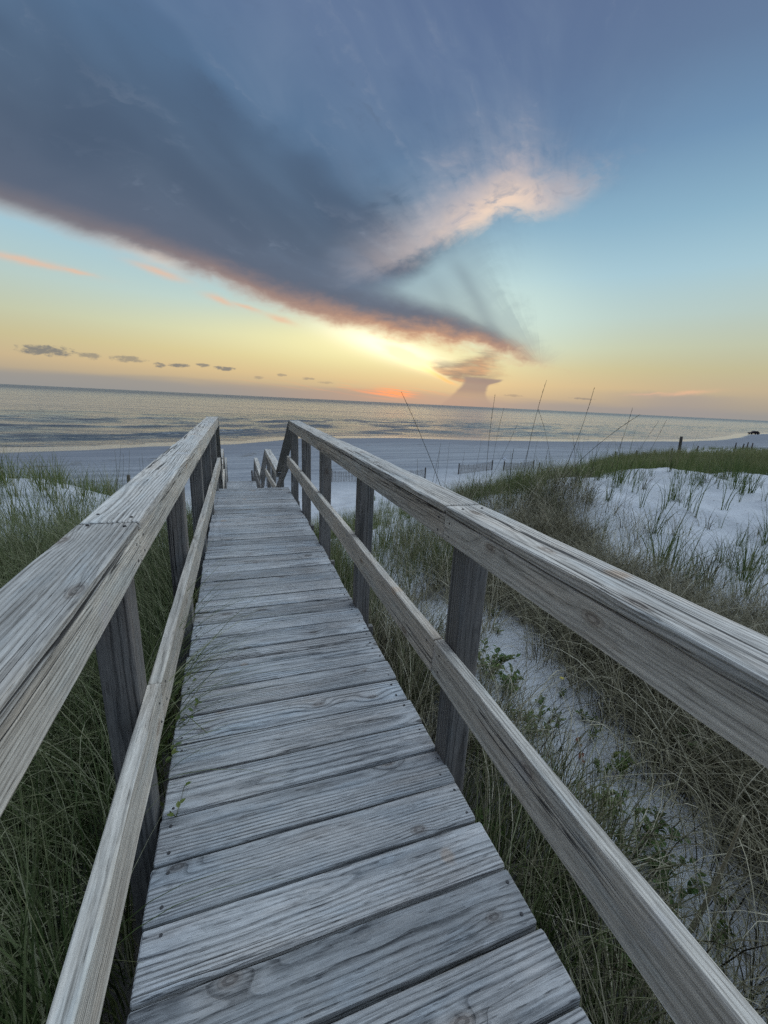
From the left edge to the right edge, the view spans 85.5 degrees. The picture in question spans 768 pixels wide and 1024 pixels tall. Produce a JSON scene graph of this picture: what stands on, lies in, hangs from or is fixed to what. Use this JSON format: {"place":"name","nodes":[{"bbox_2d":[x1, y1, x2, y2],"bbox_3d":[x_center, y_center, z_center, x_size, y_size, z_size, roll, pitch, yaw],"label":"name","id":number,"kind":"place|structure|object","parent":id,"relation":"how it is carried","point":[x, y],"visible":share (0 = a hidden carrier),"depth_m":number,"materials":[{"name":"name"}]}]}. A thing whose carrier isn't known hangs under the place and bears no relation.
{"place":"outdoors","nodes":[
{"label":"outdoors","id":0,"kind":"place"},
{"bbox_2d":[0,433,767,1023],"bbox_3d":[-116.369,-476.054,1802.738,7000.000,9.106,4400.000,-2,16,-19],"label":"sand ground","id":1,"kind":"structure","parent":0,"point":[408,453],"depth_m":6.62,"materials":[{"name":"white sand"}]},
{"bbox_2d":[0,441,192,546],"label":"dune grass","id":2,"kind":"structure","parent":1,"relation":"on","point":[60,478],"depth_m":6.95,"materials":[{"name":"green plant"}]},
{"bbox_2d":[0,479,197,1023],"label":"dune grass","id":3,"kind":"structure","parent":1,"relation":"on","point":[76,738],"depth_m":1.68,"materials":[{"name":"green plant"}]},
{"bbox_2d":[32,530,333,1023],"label":"dune grass","id":4,"kind":"structure","parent":1,"relation":"on","point":[182,678],"depth_m":1.55,"materials":[{"name":"green plant"}]},
{"bbox_2d":[251,470,271,486],"bbox_3d":[-7.686,-1.944,27.147,2.052,1.438,0.138,5,15,8],"label":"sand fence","id":5,"kind":"object","parent":1,"relation":"on","point":[261,476],"visible":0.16,"depth_m":27.15,"materials":[{"name":"grey wood"}]},
{"bbox_2d":[331,467,425,481],"bbox_3d":[-0.211,-2.670,31.693,8.160,1.529,0.309,-5,17,-27],"label":"sand fence","id":6,"kind":"object","parent":1,"relation":"on","point":[411,471],"visible":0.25,"depth_m":30.49,"materials":[{"name":"grey wood"}]},
{"bbox_2d":[0,417,767,1023],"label":"boardwalk","id":7,"kind":"structure","parent":1,"relation":"on","point":[356,833],"depth_m":1.11,"materials":[{"name":"grey wood"}]},
{"bbox_2d":[125,660,208,920],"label":"grass","id":8,"kind":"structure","parent":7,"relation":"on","point":[178,803],"depth_m":1.65,"materials":[{"name":"green plant"}]},
{"bbox_2d":[11,444,767,528],"bbox_3d":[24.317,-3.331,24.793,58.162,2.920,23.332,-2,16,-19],"label":"dune grass","id":9,"kind":"structure","parent":1,"relation":"on","point":[662,461],"depth_m":11.69,"materials":[{"name":"green plant"}]},
{"bbox_2d":[401,392,440,485],"bbox_3d":[0.752,-0.499,5.515,1.103,2.083,0.445,0,15,-9],"label":"sea oat stalk","id":10,"kind":"object","parent":1,"relation":"on","point":[423,441],"visible":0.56,"depth_m":5.50,"materials":[{"name":"plant"}]},
{"bbox_2d":[311,452,564,608],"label":"dune grass","id":11,"kind":"structure","parent":1,"relation":"on","point":[381,538],"depth_m":6.24,"materials":[{"name":"green plant"}]},
{"bbox_2d":[458,460,492,473],"bbox_3d":[8.568,-4.002,38.624,5.407,1.372,0.128,-11,20,-42],"label":"sand fence","id":12,"kind":"object","parent":1,"relation":"on","point":[459,467],"visible":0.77,"depth_m":38.58,"materials":[{"name":"grey wood"}]},
{"bbox_2d":[465,464,497,505],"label":"grass tuft","id":13,"kind":"object","parent":1,"relation":"on","point":[479,489],"visible":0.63,"depth_m":6.81,"materials":[{"name":"green plant"}]},
{"bbox_2d":[473,808,504,835],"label":"leafy plant","id":14,"kind":"object","parent":1,"relation":"on","point":[481,817],"visible":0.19,"depth_m":1.91,"materials":[{"name":"green plant"}]},
{"bbox_2d":[485,397,497,497],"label":"sea oat stalk","id":15,"kind":"object","parent":1,"relation":"on","point":[488,445],"visible":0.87,"depth_m":7.32,"materials":[{"name":"plant"}]},
{"bbox_2d":[478,639,520,680],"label":"leafy plant","id":16,"kind":"object","parent":1,"relation":"on","point":[504,658],"visible":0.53,"depth_m":3.07,"materials":[{"name":"green plant"}]},
{"bbox_2d":[485,659,523,696],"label":"leafy plant","id":17,"kind":"object","parent":1,"relation":"on","point":[507,676],"visible":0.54,"depth_m":2.92,"materials":[{"name":"green plant"}]},
{"bbox_2d":[501,449,515,517],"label":"sea oat stalk","id":18,"kind":"object","parent":1,"relation":"on","point":[508,485],"visible":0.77,"depth_m":6.01,"materials":[{"name":"plant"}]},
{"bbox_2d":[503,460,534,469],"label":"sand fence","id":19,"kind":"object","parent":1,"relation":"on","point":[518,464],"visible":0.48,"depth_m":41.70,"materials":[{"name":"grey wood"}]},
{"bbox_2d":[509,465,528,502],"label":"grass tuft","id":20,"kind":"object","parent":1,"relation":"on","point":[517,487],"visible":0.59,"depth_m":6.89,"materials":[{"name":"green plant"}]},
{"bbox_2d":[505,450,534,490],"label":"grass tuft","id":21,"kind":"object","parent":1,"relation":"on","point":[514,478],"visible":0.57,"depth_m":7.44,"materials":[{"name":"green plant"}]},
{"bbox_2d":[509,704,533,718],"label":"creeper sprig","id":22,"kind":"object","parent":1,"relation":"on","point":[523,710],"visible":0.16,"depth_m":2.72,"materials":[{"name":"green plant"}]},
{"bbox_2d":[523,712,535,734],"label":"creeper sprig","id":23,"kind":"object","parent":1,"relation":"on","point":[529,723],"visible":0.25,"depth_m":2.61,"materials":[{"name":"green plant"}]},
{"bbox_2d":[515,380,546,494],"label":"sea oat stalk","id":24,"kind":"object","parent":1,"relation":"on","point":[530,438],"visible":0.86,"depth_m":6.70,"materials":[{"name":"plant"}]},
{"bbox_2d":[530,705,550,719],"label":"creeper sprig","id":25,"kind":"object","parent":1,"relation":"on","point":[540,711],"visible":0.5,"depth_m":2.69,"materials":[{"name":"green plant"}]},
{"bbox_2d":[535,693,545,706],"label":"creeper sprig","id":26,"kind":"object","parent":1,"relation":"on","point":[541,699],"visible":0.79,"depth_m":2.85,"materials":[{"name":"green plant"}]},
{"bbox_2d":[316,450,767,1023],"bbox_3d":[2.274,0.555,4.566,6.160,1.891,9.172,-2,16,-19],"label":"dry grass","id":27,"kind":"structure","parent":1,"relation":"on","point":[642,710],"depth_m":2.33,"materials":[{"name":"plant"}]},
{"bbox_2d":[533,718,559,736],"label":"creeper sprig","id":28,"kind":"object","parent":1,"relation":"on","point":[546,727],"visible":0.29,"depth_m":2.56,"materials":[{"name":"green plant"}]},
{"bbox_2d":[538,410,560,489],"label":"sea oat stalk","id":29,"kind":"object","parent":1,"relation":"on","point":[549,454],"visible":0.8,"depth_m":7.03,"materials":[{"name":"plant"}]},
{"bbox_2d":[552,707,565,722],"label":"creeper sprig","id":30,"kind":"object","parent":1,"relation":"on","point":[559,718],"visible":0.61,"depth_m":2.66,"materials":[{"name":"green plant"}]},
{"bbox_2d":[549,388,594,484],"bbox_3d":[2.846,-1.111,6.714,0.594,1.772,0.451,-2,16,-19],"label":"sea oat stalk","id":31,"kind":"object","parent":1,"relation":"on","point":[578,436],"visible":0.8,"depth_m":6.65,"materials":[{"name":"plant"}]},
{"bbox_2d":[568,444,598,481],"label":"grass tuft","id":32,"kind":"object","parent":1,"relation":"on","point":[579,467],"visible":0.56,"depth_m":7.38,"materials":[{"name":"green plant"}]},
{"bbox_2d":[577,908,594,928],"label":"creeper sprig","id":33,"kind":"object","parent":1,"relation":"on","point":[583,920],"visible":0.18,"depth_m":1.65,"materials":[{"name":"green plant"}]},
{"bbox_2d":[575,709,597,722],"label":"creeper sprig","id":34,"kind":"object","parent":1,"relation":"on","point":[577,711],"visible":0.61,"depth_m":2.64,"materials":[{"name":"green plant"}]},
{"bbox_2d":[546,415,638,497],"bbox_3d":[3.051,-0.727,6.245,1.086,1.527,0.307,14,19,37],"label":"sea oat stalk","id":35,"kind":"object","parent":1,"relation":"on","point":[591,450],"visible":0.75,"depth_m":6.17,"materials":[{"name":"plant"}]},
{"bbox_2d":[584,470,604,502],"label":"grass tuft","id":36,"kind":"object","parent":1,"relation":"on","point":[594,489],"visible":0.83,"depth_m":6.59,"materials":[{"name":"green plant"}]},
{"bbox_2d":[588,725,602,739],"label":"creeper sprig","id":37,"kind":"object","parent":1,"relation":"on","point":[592,735],"visible":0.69,"depth_m":2.51,"materials":[{"name":"green plant"}]},
{"bbox_2d":[573,438,621,477],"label":"grass tuft","id":38,"kind":"object","parent":1,"relation":"on","point":[593,461],"visible":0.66,"depth_m":8.68,"materials":[{"name":"green plant"}]},
{"bbox_2d":[593,758,615,778],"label":"leafy plant","id":39,"kind":"object","parent":1,"relation":"on","point":[608,766],"visible":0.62,"depth_m":2.27,"materials":[{"name":"green plant"}]},
{"bbox_2d":[595,446,613,479],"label":"grass tuft","id":40,"kind":"object","parent":1,"relation":"on","point":[597,475],"visible":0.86,"depth_m":7.71,"materials":[{"name":"green plant"}]},
{"bbox_2d":[593,503,621,540],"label":"grass tuft","id":41,"kind":"object","parent":1,"relation":"on","point":[605,524],"visible":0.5,"depth_m":5.68,"materials":[{"name":"green plant"}]},
{"bbox_2d":[593,784,628,818],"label":"leafy plant","id":42,"kind":"object","parent":1,"relation":"on","point":[604,805],"visible":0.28,"depth_m":2.04,"materials":[{"name":"green plant"}]},
{"bbox_2d":[605,475,619,500],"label":"grass tuft","id":43,"kind":"object","parent":1,"relation":"on","point":[611,491],"visible":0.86,"depth_m":6.73,"materials":[{"name":"green plant"}]},
{"bbox_2d":[605,441,621,511],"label":"beach grass stalk","id":44,"kind":"object","parent":1,"relation":"on","point":[614,478],"visible":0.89,"depth_m":6.27,"materials":[{"name":"plant"}]},
{"bbox_2d":[597,929,636,988],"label":"leafy plant","id":45,"kind":"object","parent":1,"relation":"on","point":[629,965],"visible":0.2,"depth_m":1.47,"materials":[{"name":"green plant"}]},
{"bbox_2d":[606,407,632,478],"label":"sea oat stalk","id":46,"kind":"object","parent":1,"relation":"on","point":[616,455],"visible":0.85,"depth_m":8.33,"materials":[{"name":"plant"}]},
{"bbox_2d":[613,461,628,487],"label":"grass tuft","id":47,"kind":"object","parent":1,"relation":"on","point":[618,477],"visible":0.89,"depth_m":7.46,"materials":[{"name":"green plant"}]},
{"bbox_2d":[611,750,635,778],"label":"leafy plant","id":48,"kind":"object","parent":1,"relation":"on","point":[616,753],"visible":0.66,"depth_m":2.27,"materials":[{"name":"green plant"}]},
{"bbox_2d":[598,438,659,485],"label":"grass tuft","id":49,"kind":"object","parent":1,"relation":"on","point":[621,467],"visible":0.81,"depth_m":7.67,"materials":[{"name":"green plant"}]},
{"bbox_2d":[615,831,648,858],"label":"leafy plant","id":50,"kind":"object","parent":1,"relation":"on","point":[635,843],"visible":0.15,"depth_m":1.86,"materials":[{"name":"green plant"}]},
{"bbox_2d":[615,521,662,565],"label":"grass tuft","id":51,"kind":"object","parent":1,"relation":"on","point":[632,552],"visible":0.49,"depth_m":4.43,"materials":[{"name":"green plant"}]},
{"bbox_2d":[632,463,656,506],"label":"grass tuft","id":52,"kind":"object","parent":1,"relation":"on","point":[643,491],"visible":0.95,"depth_m":6.76,"materials":[{"name":"green plant"}]},
{"bbox_2d":[633,468,656,490],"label":"grass tuft","id":53,"kind":"object","parent":1,"relation":"on","point":[643,487],"visible":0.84,"depth_m":7.68,"materials":[{"name":"green plant"}]},
{"bbox_2d":[632,457,663,493],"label":"grass tuft","id":54,"kind":"object","parent":1,"relation":"on","point":[636,477],"visible":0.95,"depth_m":7.33,"materials":[{"name":"green plant"}]},
{"bbox_2d":[634,807,665,847],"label":"creeper sprig","id":55,"kind":"object","parent":1,"relation":"on","point":[645,829],"visible":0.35,"depth_m":1.91,"materials":[{"name":"green plant"}]},
{"bbox_2d":[630,540,671,581],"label":"grass tuft","id":56,"kind":"object","parent":1,"relation":"on","point":[656,559],"visible":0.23,"depth_m":4.32,"materials":[{"name":"green plant"}]},
{"bbox_2d":[620,492,699,570],"bbox_3d":[2.880,0.329,4.374,0.743,1.074,0.536,7,15,15],"label":"grass tuft","id":57,"kind":"object","parent":1,"relation":"on","point":[671,542],"visible":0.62,"depth_m":4.47,"materials":[{"name":"green plant"}]},
{"bbox_2d":[634,806,690,843],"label":"leafy plant","id":58,"kind":"object","parent":1,"relation":"on","point":[663,831],"visible":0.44,"depth_m":1.90,"materials":[{"name":"green plant"}]},
{"bbox_2d":[628,510,702,568],"bbox_3d":[3.416,0.306,5.106,0.785,0.807,1.142,14,19,37],"label":"grass tuft","id":59,"kind":"object","parent":1,"relation":"on","point":[665,541],"visible":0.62,"depth_m":5.17,"materials":[{"name":"green plant"}]},
{"bbox_2d":[647,486,686,534],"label":"grass tuft","id":60,"kind":"object","parent":1,"relation":"on","point":[664,518],"visible":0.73,"depth_m":5.98,"materials":[{"name":"green plant"}]},
{"bbox_2d":[639,843,695,876],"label":"leafy plant","id":61,"kind":"object","parent":1,"relation":"on","point":[672,856],"visible":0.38,"depth_m":1.79,"materials":[{"name":"green plant"}]},
{"bbox_2d":[657,463,686,508],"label":"grass tuft","id":62,"kind":"object","parent":1,"relation":"on","point":[669,492],"visible":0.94,"depth_m":6.70,"materials":[{"name":"green plant"}]},
{"bbox_2d":[651,865,698,917],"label":"leafy plant","id":63,"kind":"object","parent":1,"relation":"on","point":[692,890],"visible":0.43,"depth_m":1.73,"materials":[{"name":"green plant"}]},
{"bbox_2d":[665,471,692,501],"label":"grass tuft","id":64,"kind":"object","parent":1,"relation":"on","point":[674,497],"visible":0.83,"depth_m":7.18,"materials":[{"name":"green plant"}]},
{"bbox_2d":[678,436,682,453],"bbox_3d":[17.886,-3.662,25.179,0.294,1.812,0.167,-2,16,-19],"label":"wooden post","id":65,"kind":"object","parent":1,"relation":"on","point":[680,441],"visible":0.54,"depth_m":24.99,"materials":[{"name":"brown wood"}]},
{"bbox_2d":[674,486,693,502],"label":"grass tuft","id":66,"kind":"object","parent":1,"relation":"on","point":[683,495],"visible":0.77,"depth_m":7.15,"materials":[{"name":"green plant"}]},
{"bbox_2d":[670,533,701,580],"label":"grass tuft","id":67,"kind":"object","parent":1,"relation":"on","point":[689,564],"visible":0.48,"depth_m":4.56,"materials":[{"name":"green plant"}]},
{"bbox_2d":[628,510,747,576],"bbox_3d":[3.437,0.336,4.779,1.281,0.905,0.880,3,15,1],"label":"grass tuft","id":68,"kind":"object","parent":1,"relation":"on","point":[674,557],"visible":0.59,"depth_m":4.81,"materials":[{"name":"green plant"}]},
{"bbox_2d":[679,488,696,506],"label":"grass tuft","id":69,"kind":"object","parent":1,"relation":"on","point":[684,500],"visible":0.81,"depth_m":6.91,"materials":[{"name":"green plant"}]},
{"bbox_2d":[677,429,703,473],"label":"grass tuft","id":70,"kind":"object","parent":1,"relation":"on","point":[689,460],"visible":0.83,"depth_m":9.06,"materials":[{"name":"green plant"}]},
{"bbox_2d":[674,726,719,761],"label":"leafy plant","id":71,"kind":"object","parent":1,"relation":"on","point":[683,734],"visible":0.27,"depth_m":2.37,"materials":[{"name":"green plant"}]},
{"bbox_2d":[682,456,711,485],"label":"grass tuft","id":72,"kind":"object","parent":1,"relation":"on","point":[694,482],"visible":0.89,"depth_m":8.30,"materials":[{"name":"green plant"}]},
{"bbox_2d":[685,444,708,478],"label":"grass tuft","id":73,"kind":"object","parent":1,"relation":"on","point":[698,466],"visible":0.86,"depth_m":8.73,"materials":[{"name":"green plant"}]},
{"bbox_2d":[682,461,725,516],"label":"grass tuft","id":74,"kind":"object","parent":1,"relation":"on","point":[703,493],"visible":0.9,"depth_m":6.55,"materials":[{"name":"green plant"}]},
{"bbox_2d":[687,536,724,583],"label":"grass tuft","id":75,"kind":"object","parent":1,"relation":"on","point":[703,565],"visible":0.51,"depth_m":4.68,"materials":[{"name":"green plant"}]},
{"bbox_2d":[686,455,728,513],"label":"grass tuft","id":76,"kind":"object","parent":1,"relation":"on","point":[693,494],"visible":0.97,"depth_m":6.71,"materials":[{"name":"green plant"}]},
{"bbox_2d":[696,504,723,529],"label":"grass tuft","id":77,"kind":"object","parent":1,"relation":"on","point":[706,520],"visible":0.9,"depth_m":6.43,"materials":[{"name":"green plant"}]},
{"bbox_2d":[699,463,727,485],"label":"grass tuft","id":78,"kind":"object","parent":1,"relation":"on","point":[708,475],"visible":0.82,"depth_m":8.57,"materials":[{"name":"green plant"}]},
{"bbox_2d":[694,543,737,589],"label":"grass tuft","id":79,"kind":"object","parent":1,"relation":"on","point":[711,572],"visible":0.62,"depth_m":4.46,"materials":[{"name":"green plant"}]},
{"bbox_2d":[688,815,744,932],"bbox_3d":[1.273,1.397,1.598,0.070,0.601,0.020,2,15,-3],"label":"beach grass stalk","id":80,"kind":"object","parent":1,"relation":"on","point":[724,863],"visible":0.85,"depth_m":1.60,"materials":[{"name":"green plant"}]},
{"bbox_2d":[697,873,735,907],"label":"creeper sprig","id":81,"kind":"object","parent":1,"relation":"on","point":[702,886],"visible":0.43,"depth_m":1.76,"materials":[{"name":"green plant"}]},
{"bbox_2d":[706,914,734,952],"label":"creeper sprig","id":82,"kind":"object","parent":1,"relation":"on","point":[719,927],"visible":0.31,"depth_m":1.63,"materials":[{"name":"green plant"}]},
{"bbox_2d":[693,545,750,601],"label":"grass tuft","id":83,"kind":"object","parent":1,"relation":"on","point":[713,576],"visible":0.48,"depth_m":4.04,"materials":[{"name":"green plant"}]},
{"bbox_2d":[706,524,740,564],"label":"grass tuft","id":84,"kind":"object","parent":1,"relation":"on","point":[718,548],"visible":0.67,"depth_m":5.27,"materials":[{"name":"green plant"}]},
{"bbox_2d":[713,449,739,478],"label":"grass tuft","id":85,"kind":"object","parent":1,"relation":"on","point":[726,467],"visible":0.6,"depth_m":9.66,"materials":[{"name":"green plant"}]},
{"bbox_2d":[692,532,761,588],"bbox_3d":[3.743,0.537,4.719,0.501,0.612,0.833,0,15,-9],"label":"grass tuft","id":86,"kind":"object","parent":1,"relation":"on","point":[717,566],"visible":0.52,"depth_m":4.68,"materials":[{"name":"green plant"}]},
{"bbox_2d":[716,445,740,488],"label":"grass tuft","id":87,"kind":"object","parent":1,"relation":"on","point":[720,471],"visible":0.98,"depth_m":8.23,"materials":[{"name":"green plant"}]},
{"bbox_2d":[691,538,767,601],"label":"grass tuft","id":88,"kind":"object","parent":1,"relation":"on","point":[750,589],"visible":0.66,"depth_m":4.29,"materials":[{"name":"green plant"}]},
{"bbox_2d":[716,447,750,477],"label":"grass tuft","id":89,"kind":"object","parent":1,"relation":"on","point":[735,464],"visible":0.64,"depth_m":9.74,"materials":[{"name":"green plant"}]},
{"bbox_2d":[703,452,766,489],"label":"grass tuft","id":90,"kind":"object","parent":1,"relation":"on","point":[732,479],"visible":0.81,"depth_m":8.36,"materials":[{"name":"green plant"}]},
{"bbox_2d":[713,524,763,570],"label":"grass tuft","id":91,"kind":"object","parent":1,"relation":"on","point":[737,555],"visible":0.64,"depth_m":5.08,"materials":[{"name":"green plant"}]},
{"bbox_2d":[721,462,761,510],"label":"grass tuft","id":92,"kind":"object","parent":1,"relation":"on","point":[725,492],"visible":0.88,"depth_m":7.06,"materials":[{"name":"green plant"}]},
{"bbox_2d":[720,514,767,582],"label":"grass tuft","id":93,"kind":"object","parent":1,"relation":"on","point":[744,566],"visible":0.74,"depth_m":4.66,"materials":[{"name":"green plant"}]},
{"bbox_2d":[738,459,753,483],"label":"grass tuft","id":94,"kind":"object","parent":1,"relation":"on","point":[744,473],"visible":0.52,"depth_m":8.81,"materials":[{"name":"green plant"}]},
{"bbox_2d":[736,522,758,546],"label":"grass tuft","id":95,"kind":"object","parent":1,"relation":"on","point":[741,541],"visible":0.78,"depth_m":5.76,"materials":[{"name":"green plant"}]},
{"bbox_2d":[731,532,767,573],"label":"grass tuft","id":96,"kind":"object","parent":1,"relation":"on","point":[761,559],"visible":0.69,"depth_m":4.95,"materials":[{"name":"green plant"}]},
{"bbox_2d":[735,530,767,574],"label":"grass tuft","id":97,"kind":"object","parent":1,"relation":"on","point":[754,554],"visible":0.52,"depth_m":4.97,"materials":[{"name":"green plant"}]},
{"bbox_2d":[737,458,765,494],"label":"grass tuft","id":98,"kind":"object","parent":1,"relation":"on","point":[742,491],"visible":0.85,"depth_m":7.94,"materials":[{"name":"green plant"}]},
{"bbox_2d":[748,460,767,493],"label":"grass tuft","id":99,"kind":"object","parent":1,"relation":"on","point":[755,486],"visible":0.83,"depth_m":8.00,"materials":[{"name":"green plant"}]},
{"bbox_2d":[749,490,767,545],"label":"grass tuft","id":100,"kind":"object","parent":1,"relation":"on","point":[764,534],"visible":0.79,"depth_m":6.00,"materials":[{"name":"green plant"}]},
{"bbox_2d":[0,384,767,446],"bbox_3d":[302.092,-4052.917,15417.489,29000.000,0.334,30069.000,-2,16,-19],"label":"sea","id":101,"kind":"structure","parent":0,"point":[41,416],"depth_m":151.71,"materials":[{"name":"liquid"}]},
{"bbox_2d":[0,0,767,420],"label":"sky","id":102,"kind":"structure","parent":0,"point":[471,203],"materials":[{"name":"blue"}]},
{"bbox_2d":[311,512,767,1023],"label":"dune grass","id":103,"kind":"structure","parent":0,"point":[545,908],"depth_m":1.62,"materials":[{"name":"green plant"}]},
{"bbox_2d":[748,431,759,434],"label":"parked car","id":104,"kind":"object","parent":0,"point":[755,432],"visible":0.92,"depth_m":191.01,"materials":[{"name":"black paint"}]}
]}

